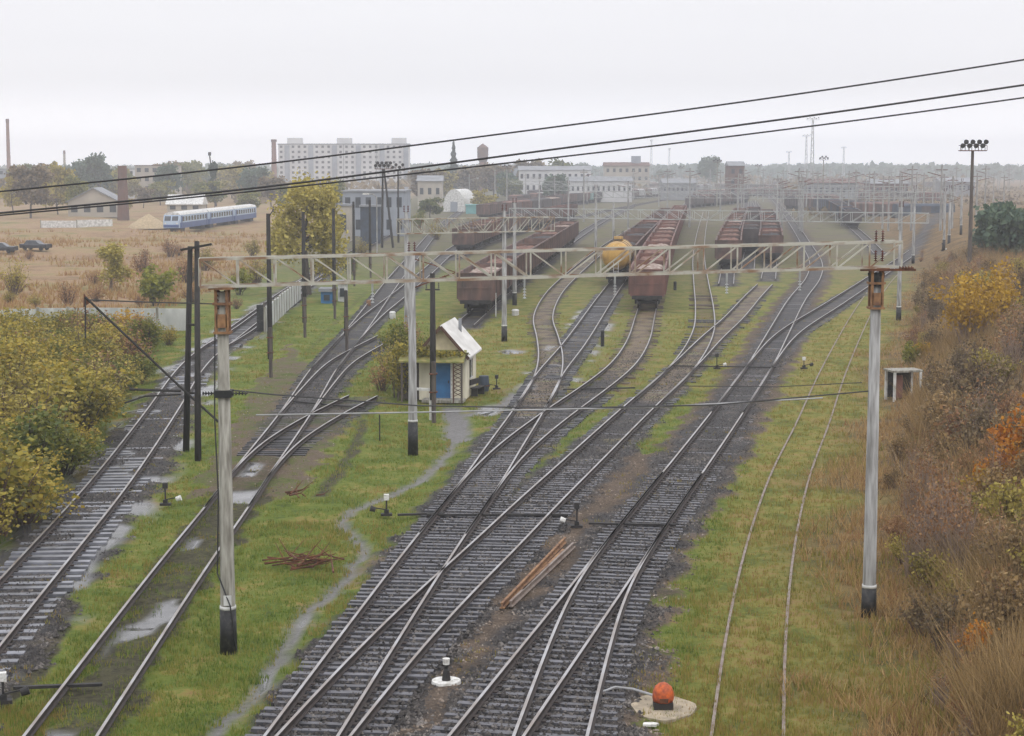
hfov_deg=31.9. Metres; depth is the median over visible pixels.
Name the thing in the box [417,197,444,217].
leafy tree
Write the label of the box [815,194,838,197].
goods wagon
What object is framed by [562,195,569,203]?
gondola wagon
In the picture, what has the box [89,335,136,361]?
shrub
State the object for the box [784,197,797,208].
goods wagon
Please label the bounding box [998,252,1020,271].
shrub
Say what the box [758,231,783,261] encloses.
gondola wagon
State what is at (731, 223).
gondola wagon
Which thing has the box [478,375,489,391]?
rain barrel
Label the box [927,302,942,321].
shrub
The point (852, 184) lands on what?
yard building
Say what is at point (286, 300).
concrete wall
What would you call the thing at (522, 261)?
gondola wagon
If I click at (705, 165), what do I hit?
leafy tree
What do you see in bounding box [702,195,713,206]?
goods wagon
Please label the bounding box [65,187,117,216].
house
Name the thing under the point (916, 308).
shrub
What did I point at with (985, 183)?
yard mast
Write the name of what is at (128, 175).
leafy tree
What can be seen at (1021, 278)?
shrub
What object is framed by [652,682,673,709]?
hydrant cap
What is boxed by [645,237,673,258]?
gondola wagon
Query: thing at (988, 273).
shrub
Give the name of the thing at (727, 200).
goods wagon
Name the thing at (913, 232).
catenary portal
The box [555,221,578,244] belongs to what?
gondola wagon
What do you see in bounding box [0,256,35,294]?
shrub
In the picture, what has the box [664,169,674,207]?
yard mast
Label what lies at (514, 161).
power wire
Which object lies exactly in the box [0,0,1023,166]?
sky
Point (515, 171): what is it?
yard building
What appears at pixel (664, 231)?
gondola wagon
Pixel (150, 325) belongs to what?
shrub
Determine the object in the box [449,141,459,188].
spruce tree
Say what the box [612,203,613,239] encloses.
catenary mast
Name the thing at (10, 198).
leafy tree
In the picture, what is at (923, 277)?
shrub
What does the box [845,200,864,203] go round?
goods wagon
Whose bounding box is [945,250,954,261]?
shrub
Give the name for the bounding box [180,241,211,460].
twin pole
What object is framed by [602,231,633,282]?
tank wagon
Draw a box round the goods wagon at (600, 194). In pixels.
[592,192,601,201]
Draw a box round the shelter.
[883,368,923,401]
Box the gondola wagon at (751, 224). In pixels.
[740,223,761,226]
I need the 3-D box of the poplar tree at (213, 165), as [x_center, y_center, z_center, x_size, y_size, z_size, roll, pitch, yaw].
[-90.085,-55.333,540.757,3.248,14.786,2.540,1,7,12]
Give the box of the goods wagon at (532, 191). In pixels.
[527,190,541,193]
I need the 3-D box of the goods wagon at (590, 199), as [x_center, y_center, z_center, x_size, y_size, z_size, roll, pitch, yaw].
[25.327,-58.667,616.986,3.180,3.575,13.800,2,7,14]
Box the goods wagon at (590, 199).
[581,192,593,202]
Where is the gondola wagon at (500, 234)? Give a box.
[482,218,507,239]
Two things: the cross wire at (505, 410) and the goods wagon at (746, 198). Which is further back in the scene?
the goods wagon at (746, 198)
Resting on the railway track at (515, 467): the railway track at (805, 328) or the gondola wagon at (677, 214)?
the gondola wagon at (677, 214)
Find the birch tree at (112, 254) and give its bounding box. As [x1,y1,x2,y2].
[94,239,135,290]
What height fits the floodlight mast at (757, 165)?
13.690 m
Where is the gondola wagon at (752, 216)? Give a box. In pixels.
[743,215,761,217]
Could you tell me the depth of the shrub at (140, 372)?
100.59 m
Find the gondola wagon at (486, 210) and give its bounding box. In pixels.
[476,204,496,216]
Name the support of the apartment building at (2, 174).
on the ground at (460, 429)
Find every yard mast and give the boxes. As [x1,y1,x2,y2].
[492,170,497,196]
[583,169,590,221]
[617,181,628,228]
[658,170,664,206]
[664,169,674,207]
[686,168,699,226]
[714,170,723,211]
[734,177,745,209]
[739,175,749,207]
[741,168,749,207]
[758,168,763,201]
[779,178,789,221]
[781,181,793,229]
[788,168,803,228]
[799,175,811,230]
[799,178,812,231]
[800,169,807,212]
[814,171,824,215]
[832,177,842,225]
[848,171,857,205]
[853,169,863,206]
[857,179,866,219]
[866,172,877,216]
[867,171,874,221]
[879,176,893,230]
[881,176,891,228]
[896,173,910,229]
[901,166,917,230]
[901,173,908,206]
[909,172,920,203]
[921,173,932,202]
[927,165,947,230]
[940,174,948,218]
[948,176,965,228]
[954,166,958,199]
[974,173,987,214]
[978,166,986,203]
[988,173,994,201]
[1001,175,1010,201]
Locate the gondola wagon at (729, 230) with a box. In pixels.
[719,228,742,243]
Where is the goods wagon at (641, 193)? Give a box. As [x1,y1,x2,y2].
[638,189,645,196]
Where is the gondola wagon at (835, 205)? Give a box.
[834,204,849,218]
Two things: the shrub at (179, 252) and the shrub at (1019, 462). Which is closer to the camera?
the shrub at (1019, 462)
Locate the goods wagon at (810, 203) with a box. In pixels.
[804,197,812,210]
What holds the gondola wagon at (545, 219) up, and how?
on the railway track at (551, 224)
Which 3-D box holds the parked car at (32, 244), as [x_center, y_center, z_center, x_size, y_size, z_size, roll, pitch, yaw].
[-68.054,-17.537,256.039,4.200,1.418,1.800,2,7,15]
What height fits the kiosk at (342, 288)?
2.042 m
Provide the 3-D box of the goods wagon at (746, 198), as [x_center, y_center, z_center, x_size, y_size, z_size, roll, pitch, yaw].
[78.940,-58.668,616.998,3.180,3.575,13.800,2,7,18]
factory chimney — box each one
[6,119,10,168]
[63,150,65,166]
[117,166,129,220]
[271,139,276,176]
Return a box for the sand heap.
[128,214,162,228]
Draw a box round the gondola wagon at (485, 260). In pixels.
[475,256,518,299]
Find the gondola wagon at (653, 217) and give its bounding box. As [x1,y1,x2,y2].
[644,217,663,218]
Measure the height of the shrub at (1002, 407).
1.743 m
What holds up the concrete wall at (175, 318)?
on the ground at (460, 429)
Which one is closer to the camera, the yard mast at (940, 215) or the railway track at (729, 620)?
the railway track at (729, 620)
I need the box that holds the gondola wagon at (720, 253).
[715,236,741,267]
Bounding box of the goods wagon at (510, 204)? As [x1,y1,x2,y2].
[504,201,521,213]
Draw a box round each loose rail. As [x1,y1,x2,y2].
[499,537,565,608]
[508,542,575,606]
[522,549,563,588]
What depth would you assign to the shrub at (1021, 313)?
98.10 m
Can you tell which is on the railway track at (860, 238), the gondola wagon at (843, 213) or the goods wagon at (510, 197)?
the gondola wagon at (843, 213)
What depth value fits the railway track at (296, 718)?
62.92 m
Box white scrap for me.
[643,722,658,726]
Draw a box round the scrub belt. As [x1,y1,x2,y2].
[134,174,995,203]
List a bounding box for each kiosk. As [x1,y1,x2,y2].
[318,287,336,303]
[336,280,347,301]
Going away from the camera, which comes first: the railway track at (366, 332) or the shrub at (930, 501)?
the shrub at (930, 501)
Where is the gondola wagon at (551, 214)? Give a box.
[533,209,554,225]
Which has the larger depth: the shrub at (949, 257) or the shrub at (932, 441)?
the shrub at (949, 257)
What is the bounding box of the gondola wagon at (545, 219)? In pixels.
[528,210,546,228]
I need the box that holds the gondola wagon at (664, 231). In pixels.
[652,229,676,244]
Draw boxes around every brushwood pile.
[262,539,346,572]
[285,480,328,497]
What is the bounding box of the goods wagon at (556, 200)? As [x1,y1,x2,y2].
[548,197,560,205]
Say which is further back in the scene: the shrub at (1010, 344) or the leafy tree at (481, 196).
the leafy tree at (481, 196)
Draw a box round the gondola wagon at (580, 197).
[571,193,582,203]
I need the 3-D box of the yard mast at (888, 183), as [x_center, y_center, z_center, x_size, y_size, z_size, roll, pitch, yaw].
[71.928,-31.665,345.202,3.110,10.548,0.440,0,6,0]
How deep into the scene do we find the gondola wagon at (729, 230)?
254.55 m
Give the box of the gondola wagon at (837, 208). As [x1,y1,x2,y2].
[836,205,852,219]
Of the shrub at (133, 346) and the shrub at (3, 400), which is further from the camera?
the shrub at (133, 346)
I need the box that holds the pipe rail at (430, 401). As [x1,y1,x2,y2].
[417,388,431,419]
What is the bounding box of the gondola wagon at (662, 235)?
[649,233,674,251]
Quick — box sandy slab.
[631,695,696,723]
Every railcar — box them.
[163,209,208,231]
[204,206,233,227]
[228,204,256,223]
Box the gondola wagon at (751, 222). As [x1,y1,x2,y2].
[741,221,761,222]
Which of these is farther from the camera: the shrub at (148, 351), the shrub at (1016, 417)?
the shrub at (148, 351)
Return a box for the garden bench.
[470,377,485,395]
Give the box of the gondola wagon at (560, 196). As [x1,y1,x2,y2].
[550,195,562,203]
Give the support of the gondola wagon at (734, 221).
on the railway track at (734, 273)
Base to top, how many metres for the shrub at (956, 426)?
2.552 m
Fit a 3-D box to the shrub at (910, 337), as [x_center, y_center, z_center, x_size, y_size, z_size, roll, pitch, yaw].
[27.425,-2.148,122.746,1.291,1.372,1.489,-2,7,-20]
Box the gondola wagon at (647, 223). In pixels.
[635,222,658,225]
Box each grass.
[0,228,307,309]
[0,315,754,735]
[757,251,1023,735]
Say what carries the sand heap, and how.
on the ground at (460, 429)
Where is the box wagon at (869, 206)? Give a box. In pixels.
[850,202,908,217]
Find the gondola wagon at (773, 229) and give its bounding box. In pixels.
[759,228,782,231]
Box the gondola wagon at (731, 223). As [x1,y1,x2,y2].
[723,222,743,224]
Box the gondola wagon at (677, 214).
[665,213,682,226]
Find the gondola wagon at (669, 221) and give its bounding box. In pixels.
[659,220,679,234]
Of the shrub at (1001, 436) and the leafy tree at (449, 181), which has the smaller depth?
the shrub at (1001, 436)
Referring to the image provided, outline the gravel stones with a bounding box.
[156,369,796,735]
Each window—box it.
[97,205,102,211]
[110,205,115,211]
[324,295,329,299]
[340,214,345,229]
[340,288,343,296]
[345,197,349,203]
[355,197,360,206]
[356,220,359,229]
[366,197,370,204]
[377,197,380,204]
[386,220,391,229]
[399,197,401,206]
[469,357,473,378]
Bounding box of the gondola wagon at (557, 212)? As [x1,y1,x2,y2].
[544,207,562,223]
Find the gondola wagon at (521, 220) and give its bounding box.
[506,213,527,232]
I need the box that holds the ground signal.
[431,658,460,686]
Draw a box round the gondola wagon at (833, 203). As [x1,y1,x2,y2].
[832,202,847,211]
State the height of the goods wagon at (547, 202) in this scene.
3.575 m
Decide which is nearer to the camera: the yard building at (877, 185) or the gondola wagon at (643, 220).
the gondola wagon at (643, 220)
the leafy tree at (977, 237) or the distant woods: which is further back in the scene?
the distant woods
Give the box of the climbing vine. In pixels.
[382,341,469,400]
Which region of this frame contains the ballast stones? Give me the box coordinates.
[0,351,796,735]
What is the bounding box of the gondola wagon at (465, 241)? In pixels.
[452,226,482,250]
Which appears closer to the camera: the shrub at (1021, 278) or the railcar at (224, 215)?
the shrub at (1021, 278)
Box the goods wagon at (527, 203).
[515,200,532,210]
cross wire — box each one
[230,389,867,408]
[256,397,822,415]
[697,382,861,386]
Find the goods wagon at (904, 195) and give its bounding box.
[890,193,913,200]
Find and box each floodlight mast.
[374,161,393,247]
[392,163,404,242]
[502,164,511,199]
[650,140,652,181]
[713,158,721,206]
[755,164,761,199]
[786,151,791,179]
[802,134,810,177]
[806,117,819,177]
[819,156,828,197]
[841,147,844,176]
[958,140,988,266]
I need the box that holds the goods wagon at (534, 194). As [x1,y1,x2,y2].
[529,193,542,196]
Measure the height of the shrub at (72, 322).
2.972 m
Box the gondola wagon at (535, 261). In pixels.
[506,243,539,274]
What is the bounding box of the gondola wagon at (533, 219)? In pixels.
[516,211,537,230]
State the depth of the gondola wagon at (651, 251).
192.41 m
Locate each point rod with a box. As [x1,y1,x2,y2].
[13,682,102,689]
[293,401,365,408]
[397,512,443,515]
[427,514,567,515]
[563,387,634,389]
[589,522,675,525]
[669,365,776,367]
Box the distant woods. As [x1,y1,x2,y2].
[0,160,1023,181]
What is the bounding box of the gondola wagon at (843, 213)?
[842,208,857,224]
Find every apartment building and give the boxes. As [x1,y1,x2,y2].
[0,169,9,186]
[128,169,134,197]
[134,165,181,201]
[277,138,410,189]
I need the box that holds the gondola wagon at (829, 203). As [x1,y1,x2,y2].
[828,200,840,211]
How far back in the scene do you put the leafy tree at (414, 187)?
587.63 m
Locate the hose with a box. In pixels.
[603,686,651,695]
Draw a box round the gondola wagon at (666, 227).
[654,226,677,241]
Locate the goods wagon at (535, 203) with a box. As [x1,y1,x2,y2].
[526,199,542,209]
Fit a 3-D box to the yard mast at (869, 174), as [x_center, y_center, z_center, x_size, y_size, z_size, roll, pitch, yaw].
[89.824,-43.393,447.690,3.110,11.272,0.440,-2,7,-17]
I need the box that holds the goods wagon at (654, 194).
[651,188,657,196]
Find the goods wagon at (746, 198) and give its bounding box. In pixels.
[739,192,748,202]
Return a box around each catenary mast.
[407,242,454,455]
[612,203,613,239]
[776,181,786,218]
[942,188,959,249]
[959,178,975,234]
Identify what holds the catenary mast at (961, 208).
on the ground at (460, 429)
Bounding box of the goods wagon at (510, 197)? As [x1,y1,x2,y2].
[508,195,523,199]
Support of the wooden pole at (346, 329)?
on the ground at (460, 429)
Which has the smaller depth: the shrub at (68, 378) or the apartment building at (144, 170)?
the shrub at (68, 378)
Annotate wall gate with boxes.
[256,302,264,330]
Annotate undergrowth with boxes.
[880,238,1023,735]
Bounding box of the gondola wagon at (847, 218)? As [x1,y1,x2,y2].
[843,209,861,227]
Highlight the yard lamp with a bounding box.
[363,193,377,252]
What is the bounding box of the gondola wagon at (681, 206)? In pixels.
[672,205,686,214]
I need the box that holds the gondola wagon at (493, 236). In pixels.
[476,220,499,243]
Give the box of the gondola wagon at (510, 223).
[495,215,518,236]
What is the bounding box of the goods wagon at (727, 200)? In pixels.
[722,193,732,204]
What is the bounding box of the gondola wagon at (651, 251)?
[638,249,670,268]
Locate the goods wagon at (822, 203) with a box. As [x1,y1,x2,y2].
[813,199,835,210]
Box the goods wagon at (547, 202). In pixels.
[537,198,551,207]
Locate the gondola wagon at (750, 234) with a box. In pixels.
[739,226,761,252]
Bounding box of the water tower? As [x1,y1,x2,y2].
[477,144,487,190]
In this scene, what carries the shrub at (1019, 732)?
on the ground at (460, 429)
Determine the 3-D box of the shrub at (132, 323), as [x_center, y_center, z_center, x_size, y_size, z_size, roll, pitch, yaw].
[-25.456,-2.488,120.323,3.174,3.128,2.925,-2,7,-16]
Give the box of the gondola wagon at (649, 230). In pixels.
[625,228,651,234]
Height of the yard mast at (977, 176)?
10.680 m
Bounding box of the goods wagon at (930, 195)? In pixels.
[917,192,942,200]
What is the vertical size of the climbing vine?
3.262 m
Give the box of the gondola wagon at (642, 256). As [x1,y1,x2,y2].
[636,253,668,278]
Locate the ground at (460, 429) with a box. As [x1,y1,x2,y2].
[0,177,1023,735]
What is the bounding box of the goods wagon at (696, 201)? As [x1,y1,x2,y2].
[685,195,703,207]
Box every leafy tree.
[0,175,23,210]
[0,178,5,187]
[4,163,55,217]
[39,161,75,214]
[64,174,88,204]
[65,159,84,180]
[81,152,113,188]
[90,171,117,191]
[109,168,141,196]
[112,167,132,180]
[135,187,155,207]
[148,179,176,204]
[153,162,184,191]
[154,160,183,164]
[179,161,202,192]
[190,160,209,181]
[190,179,227,207]
[203,169,218,181]
[216,164,236,197]
[217,164,243,194]
[232,160,255,169]
[235,166,271,192]
[235,191,261,207]
[255,175,288,206]
[266,171,274,177]
[275,186,297,208]
[327,179,347,203]
[405,171,418,184]
[409,168,446,195]
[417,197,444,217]
[436,168,458,195]
[453,164,482,189]
[470,188,498,203]
[476,162,513,194]
[485,169,509,196]
[495,170,517,194]
[496,177,522,196]
[512,158,545,179]
[540,173,570,195]
[546,158,573,165]
[575,162,590,165]
[653,169,673,181]
[696,155,720,183]
[968,199,1016,250]
[972,219,994,248]
[983,201,1023,255]
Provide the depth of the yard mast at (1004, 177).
440.29 m
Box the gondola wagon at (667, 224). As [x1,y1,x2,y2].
[657,223,678,237]
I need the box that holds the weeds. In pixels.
[0,317,795,702]
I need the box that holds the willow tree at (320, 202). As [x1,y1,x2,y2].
[264,167,349,294]
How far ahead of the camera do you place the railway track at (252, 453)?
81.68 m
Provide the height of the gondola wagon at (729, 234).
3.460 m
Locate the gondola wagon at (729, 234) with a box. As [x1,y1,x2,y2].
[717,232,741,236]
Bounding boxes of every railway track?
[0,235,389,683]
[22,211,462,735]
[201,267,339,346]
[205,395,377,511]
[245,203,684,735]
[275,284,772,735]
[278,335,382,417]
[312,245,457,369]
[418,212,687,533]
[429,195,837,735]
[445,200,663,258]
[462,203,637,326]
[511,229,627,410]
[512,472,703,735]
[635,214,718,400]
[710,274,897,735]
[712,250,911,414]
[718,202,748,284]
[753,202,776,279]
[829,212,884,253]
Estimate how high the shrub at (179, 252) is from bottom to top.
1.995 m
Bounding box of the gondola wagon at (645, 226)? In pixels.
[631,225,655,230]
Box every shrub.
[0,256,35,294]
[0,306,48,332]
[0,310,31,333]
[0,320,55,345]
[0,325,41,352]
[0,336,68,399]
[0,355,52,413]
[0,360,22,397]
[0,373,93,435]
[0,374,24,410]
[0,379,45,429]
[0,395,80,478]
[0,409,67,454]
[0,427,50,466]
[0,433,65,535]
[0,440,80,490]
[0,487,26,539]
[1,453,84,525]
[2,288,19,301]
[3,333,68,371]
[3,359,139,434]
[4,358,88,389]
[7,316,63,342]
[13,311,78,335]
[14,363,97,410]
[15,331,53,346]
[16,337,52,354]
[17,366,143,430]
[22,354,74,373]
[24,249,34,258]
[24,291,44,306]
[26,378,122,431]
[27,340,66,363]
[33,331,81,361]
[33,331,122,361]
[36,324,84,343]
[40,351,133,412]
[43,317,124,352]
[47,413,115,474]
[48,309,88,325]
[52,344,102,369]
[53,307,94,323]
[55,279,78,305]
[57,318,89,337]
[58,306,90,330]
[65,322,151,359]
[66,419,107,452]
[67,352,127,390]
[70,348,143,404]
[73,309,133,339]
[73,348,135,379]
[75,307,114,338]
[80,316,132,352]
[86,270,100,283]
[87,285,106,301]
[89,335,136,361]
[94,349,118,364]
[96,327,158,364]
[97,357,148,396]
[99,312,126,332]
[109,309,145,326]
[114,309,155,344]
[115,313,167,350]
[117,351,162,383]
[117,355,154,388]
[122,338,154,358]
[129,249,154,270]
[133,294,146,306]
[135,257,181,305]
[139,247,151,256]
[159,236,180,256]
[159,325,183,344]
[170,244,186,255]
[171,252,201,282]
[178,284,202,301]
[182,263,204,281]
[193,240,220,270]
[225,267,255,294]
[231,295,243,308]
[240,236,260,255]
[243,252,272,282]
[342,250,358,273]
[355,237,371,252]
[367,359,390,391]
[371,333,404,380]
[373,318,406,349]
[379,318,428,355]
[397,315,423,341]
[411,208,425,227]
[425,222,445,239]
[877,511,913,540]
[878,464,905,488]
[881,431,916,460]
[885,532,918,563]
[886,433,909,451]
[891,510,923,577]
[896,459,924,522]
[896,580,945,636]
[897,547,954,593]
[898,416,914,431]
[898,483,930,550]
[898,499,944,575]
[901,340,925,365]
[902,329,919,345]
[908,285,930,305]
[908,323,926,335]
[910,464,957,542]
[912,305,923,314]
[912,405,932,428]
[913,341,930,362]
[914,330,929,342]
[914,384,971,438]
[914,424,966,469]
[914,470,969,562]
[914,588,972,654]
[915,290,931,311]
[916,306,931,327]
[917,295,937,311]
[918,268,933,284]
[918,289,943,317]
[918,350,964,392]
[918,384,957,411]
[918,446,958,507]
[920,322,945,348]
[922,267,948,286]
[922,358,946,375]
[922,424,952,456]
[923,360,963,390]
[924,381,964,419]
[924,455,971,534]
[924,459,957,483]
[924,659,957,710]
[926,364,968,399]
[926,410,961,447]
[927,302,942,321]
[929,273,1014,342]
[931,485,979,583]
[932,277,950,296]
[932,475,965,496]
[933,273,952,300]
[933,391,993,451]
[935,261,950,271]
[935,568,976,604]
[936,387,1008,456]
[938,477,985,558]
[938,614,979,670]
[939,339,1021,411]
[943,293,960,306]
[943,717,981,735]
[944,340,978,378]
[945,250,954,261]
[945,693,972,717]
[946,456,1012,505]
[948,339,971,365]
[949,267,956,283]
[950,264,982,285]
[951,395,1017,456]
[953,386,985,420]
[953,438,991,476]
[954,611,1000,654]
[954,705,979,735]
[955,255,1023,327]
[956,261,978,274]
[958,377,1000,418]
[958,559,1023,641]
[959,493,989,522]
[960,468,1005,490]
[963,505,990,541]
[964,334,995,362]
[964,511,1009,556]
[965,555,1023,597]
[966,268,993,284]
[966,346,1001,374]
[968,451,1009,478]
[969,501,1022,572]
[971,438,1013,482]
[971,475,1023,530]
[971,515,1023,579]
[972,251,989,265]
[973,253,986,272]
[976,360,1000,392]
[977,426,1013,452]
[978,253,998,271]
[978,334,1000,360]
[980,421,1014,461]
[983,567,1021,608]
[985,313,1023,371]
[985,352,1023,382]
[986,393,1023,475]
[986,430,1023,472]
[992,388,1023,417]
[993,301,1023,331]
[994,308,1023,357]
[995,304,1023,338]
[997,397,1023,424]
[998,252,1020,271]
[999,471,1022,501]
[999,542,1023,569]
[1000,388,1023,410]
[1000,448,1023,488]
[1001,406,1023,432]
[1002,708,1023,735]
[1004,426,1023,470]
[1007,256,1023,274]
[1008,295,1023,329]
[1008,489,1023,540]
[1009,264,1023,290]
[1010,284,1023,305]
[1011,297,1023,315]
[1011,308,1023,337]
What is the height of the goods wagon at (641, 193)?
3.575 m
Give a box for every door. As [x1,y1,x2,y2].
[436,363,450,397]
[450,202,456,211]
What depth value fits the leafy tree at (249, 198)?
498.88 m
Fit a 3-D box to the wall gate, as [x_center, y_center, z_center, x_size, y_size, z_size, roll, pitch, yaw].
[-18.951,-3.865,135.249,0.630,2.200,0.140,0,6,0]
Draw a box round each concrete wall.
[0,307,185,330]
[264,281,300,332]
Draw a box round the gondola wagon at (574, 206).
[561,204,577,219]
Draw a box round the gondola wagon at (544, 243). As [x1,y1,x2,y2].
[516,239,548,272]
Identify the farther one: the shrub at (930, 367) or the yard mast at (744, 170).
the yard mast at (744, 170)
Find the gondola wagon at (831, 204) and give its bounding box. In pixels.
[830,201,840,212]
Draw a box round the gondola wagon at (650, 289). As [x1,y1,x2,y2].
[628,261,667,307]
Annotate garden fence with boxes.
[40,219,112,227]
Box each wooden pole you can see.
[266,207,273,377]
[301,206,307,337]
[332,205,337,318]
[343,290,349,350]
[352,202,355,285]
[368,200,371,277]
[425,273,439,422]
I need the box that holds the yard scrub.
[791,185,1023,217]
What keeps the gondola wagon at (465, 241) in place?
on the railway track at (551, 224)
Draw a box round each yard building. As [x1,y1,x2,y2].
[416,175,444,209]
[499,164,517,175]
[518,166,591,193]
[568,177,632,201]
[602,156,649,186]
[660,178,697,199]
[724,161,745,192]
[800,178,859,199]
[863,179,909,200]
[932,178,975,196]
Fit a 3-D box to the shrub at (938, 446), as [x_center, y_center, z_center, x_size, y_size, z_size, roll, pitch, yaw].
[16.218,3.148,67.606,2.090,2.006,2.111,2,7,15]
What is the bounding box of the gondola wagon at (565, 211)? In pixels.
[550,205,570,220]
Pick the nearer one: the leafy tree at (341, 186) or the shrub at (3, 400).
the shrub at (3, 400)
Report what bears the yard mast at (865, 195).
on the ground at (460, 429)
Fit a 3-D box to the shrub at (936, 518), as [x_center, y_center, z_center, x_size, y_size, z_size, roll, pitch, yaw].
[12.637,4.571,52.666,1.720,3.326,1.564,1,6,8]
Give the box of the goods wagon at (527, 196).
[517,194,530,197]
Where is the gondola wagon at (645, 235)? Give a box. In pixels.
[620,232,648,241]
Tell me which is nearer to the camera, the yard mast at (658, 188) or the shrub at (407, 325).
the shrub at (407, 325)
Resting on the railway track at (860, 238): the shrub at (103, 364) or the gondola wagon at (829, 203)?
the gondola wagon at (829, 203)
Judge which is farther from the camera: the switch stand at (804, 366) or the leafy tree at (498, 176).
the leafy tree at (498, 176)
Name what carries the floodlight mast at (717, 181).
on the ground at (460, 429)
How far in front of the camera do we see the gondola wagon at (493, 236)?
292.79 m
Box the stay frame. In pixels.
[83,294,217,421]
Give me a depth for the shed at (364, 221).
291.69 m
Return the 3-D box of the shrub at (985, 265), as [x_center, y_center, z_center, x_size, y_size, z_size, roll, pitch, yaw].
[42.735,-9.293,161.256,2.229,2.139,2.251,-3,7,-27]
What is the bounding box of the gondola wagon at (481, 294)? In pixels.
[457,264,506,312]
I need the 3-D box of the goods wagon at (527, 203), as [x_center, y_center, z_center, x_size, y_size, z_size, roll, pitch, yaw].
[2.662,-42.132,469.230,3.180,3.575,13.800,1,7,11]
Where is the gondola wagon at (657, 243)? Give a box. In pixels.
[643,242,671,263]
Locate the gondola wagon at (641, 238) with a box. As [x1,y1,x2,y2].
[623,236,644,245]
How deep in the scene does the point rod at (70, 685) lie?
42.44 m
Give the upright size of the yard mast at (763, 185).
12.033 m
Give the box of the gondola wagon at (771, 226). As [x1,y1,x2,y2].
[760,225,781,227]
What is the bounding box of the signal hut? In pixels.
[398,317,481,402]
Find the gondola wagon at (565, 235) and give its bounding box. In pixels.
[542,227,568,254]
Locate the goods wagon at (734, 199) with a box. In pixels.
[731,193,740,203]
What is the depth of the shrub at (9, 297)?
163.70 m
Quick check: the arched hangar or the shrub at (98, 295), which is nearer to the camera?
the shrub at (98, 295)
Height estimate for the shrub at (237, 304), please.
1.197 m
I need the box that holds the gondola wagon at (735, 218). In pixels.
[726,217,745,219]
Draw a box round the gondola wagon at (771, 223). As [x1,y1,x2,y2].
[760,222,780,224]
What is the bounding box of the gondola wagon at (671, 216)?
[665,215,681,229]
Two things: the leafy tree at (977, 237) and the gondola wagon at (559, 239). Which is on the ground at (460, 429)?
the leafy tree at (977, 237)
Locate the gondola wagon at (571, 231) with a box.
[548,224,573,246]
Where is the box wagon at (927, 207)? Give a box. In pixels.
[891,203,954,217]
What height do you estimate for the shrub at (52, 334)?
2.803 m
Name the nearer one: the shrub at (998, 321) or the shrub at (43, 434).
the shrub at (43, 434)
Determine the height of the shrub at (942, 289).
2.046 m
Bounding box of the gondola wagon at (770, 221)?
[760,219,779,221]
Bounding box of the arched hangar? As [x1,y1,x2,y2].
[443,189,474,211]
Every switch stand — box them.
[0,671,29,704]
[160,482,181,505]
[369,494,391,515]
[489,375,499,389]
[559,502,582,527]
[713,353,726,368]
[800,357,813,368]
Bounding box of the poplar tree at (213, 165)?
[208,160,217,207]
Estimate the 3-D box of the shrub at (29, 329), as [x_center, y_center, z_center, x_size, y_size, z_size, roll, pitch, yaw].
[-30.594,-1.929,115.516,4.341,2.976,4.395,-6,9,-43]
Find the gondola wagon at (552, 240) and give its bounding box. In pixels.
[524,234,556,265]
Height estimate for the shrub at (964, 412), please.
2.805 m
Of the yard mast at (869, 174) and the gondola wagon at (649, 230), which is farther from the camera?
the yard mast at (869, 174)
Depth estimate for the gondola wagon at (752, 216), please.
324.61 m
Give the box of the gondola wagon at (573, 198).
[561,194,576,203]
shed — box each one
[165,194,207,211]
[335,204,351,241]
[341,189,411,235]
[359,205,380,242]
[465,204,476,213]
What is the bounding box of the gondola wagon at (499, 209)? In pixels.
[485,202,504,215]
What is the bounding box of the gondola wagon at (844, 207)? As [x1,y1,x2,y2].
[839,206,855,220]
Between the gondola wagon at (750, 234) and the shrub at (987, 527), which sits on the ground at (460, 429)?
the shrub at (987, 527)
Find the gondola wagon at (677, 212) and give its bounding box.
[668,211,683,223]
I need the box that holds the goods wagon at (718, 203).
[709,194,723,205]
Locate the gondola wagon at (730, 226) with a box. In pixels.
[721,225,743,227]
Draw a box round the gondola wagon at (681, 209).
[670,208,685,218]
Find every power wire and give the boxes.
[0,59,1023,191]
[0,84,1023,213]
[0,97,1023,215]
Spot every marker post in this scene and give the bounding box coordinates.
[389,311,395,318]
[511,309,518,315]
[601,330,603,346]
[673,281,676,289]
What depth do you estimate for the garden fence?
355.94 m
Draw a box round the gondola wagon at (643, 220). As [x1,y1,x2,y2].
[639,219,660,221]
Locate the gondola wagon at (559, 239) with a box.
[533,230,562,259]
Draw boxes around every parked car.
[0,242,17,252]
[19,240,51,250]
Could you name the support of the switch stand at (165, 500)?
on the ground at (460, 429)
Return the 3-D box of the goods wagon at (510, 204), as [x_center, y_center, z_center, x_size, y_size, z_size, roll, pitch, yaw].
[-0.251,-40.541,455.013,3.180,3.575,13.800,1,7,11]
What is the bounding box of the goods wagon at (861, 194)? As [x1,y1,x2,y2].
[858,191,867,199]
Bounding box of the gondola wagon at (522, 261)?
[488,249,529,289]
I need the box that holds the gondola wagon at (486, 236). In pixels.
[463,222,490,247]
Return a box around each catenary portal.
[198,230,915,655]
[396,204,554,341]
[509,198,928,320]
[510,179,964,207]
[530,176,946,203]
[542,182,954,243]
[592,185,918,263]
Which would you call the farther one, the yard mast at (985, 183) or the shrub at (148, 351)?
the yard mast at (985, 183)
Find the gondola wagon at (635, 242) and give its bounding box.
[614,240,639,270]
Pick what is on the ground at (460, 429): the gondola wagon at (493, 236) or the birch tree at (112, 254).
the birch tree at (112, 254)
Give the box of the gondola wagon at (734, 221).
[725,219,744,221]
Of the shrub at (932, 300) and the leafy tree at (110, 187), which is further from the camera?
the leafy tree at (110, 187)

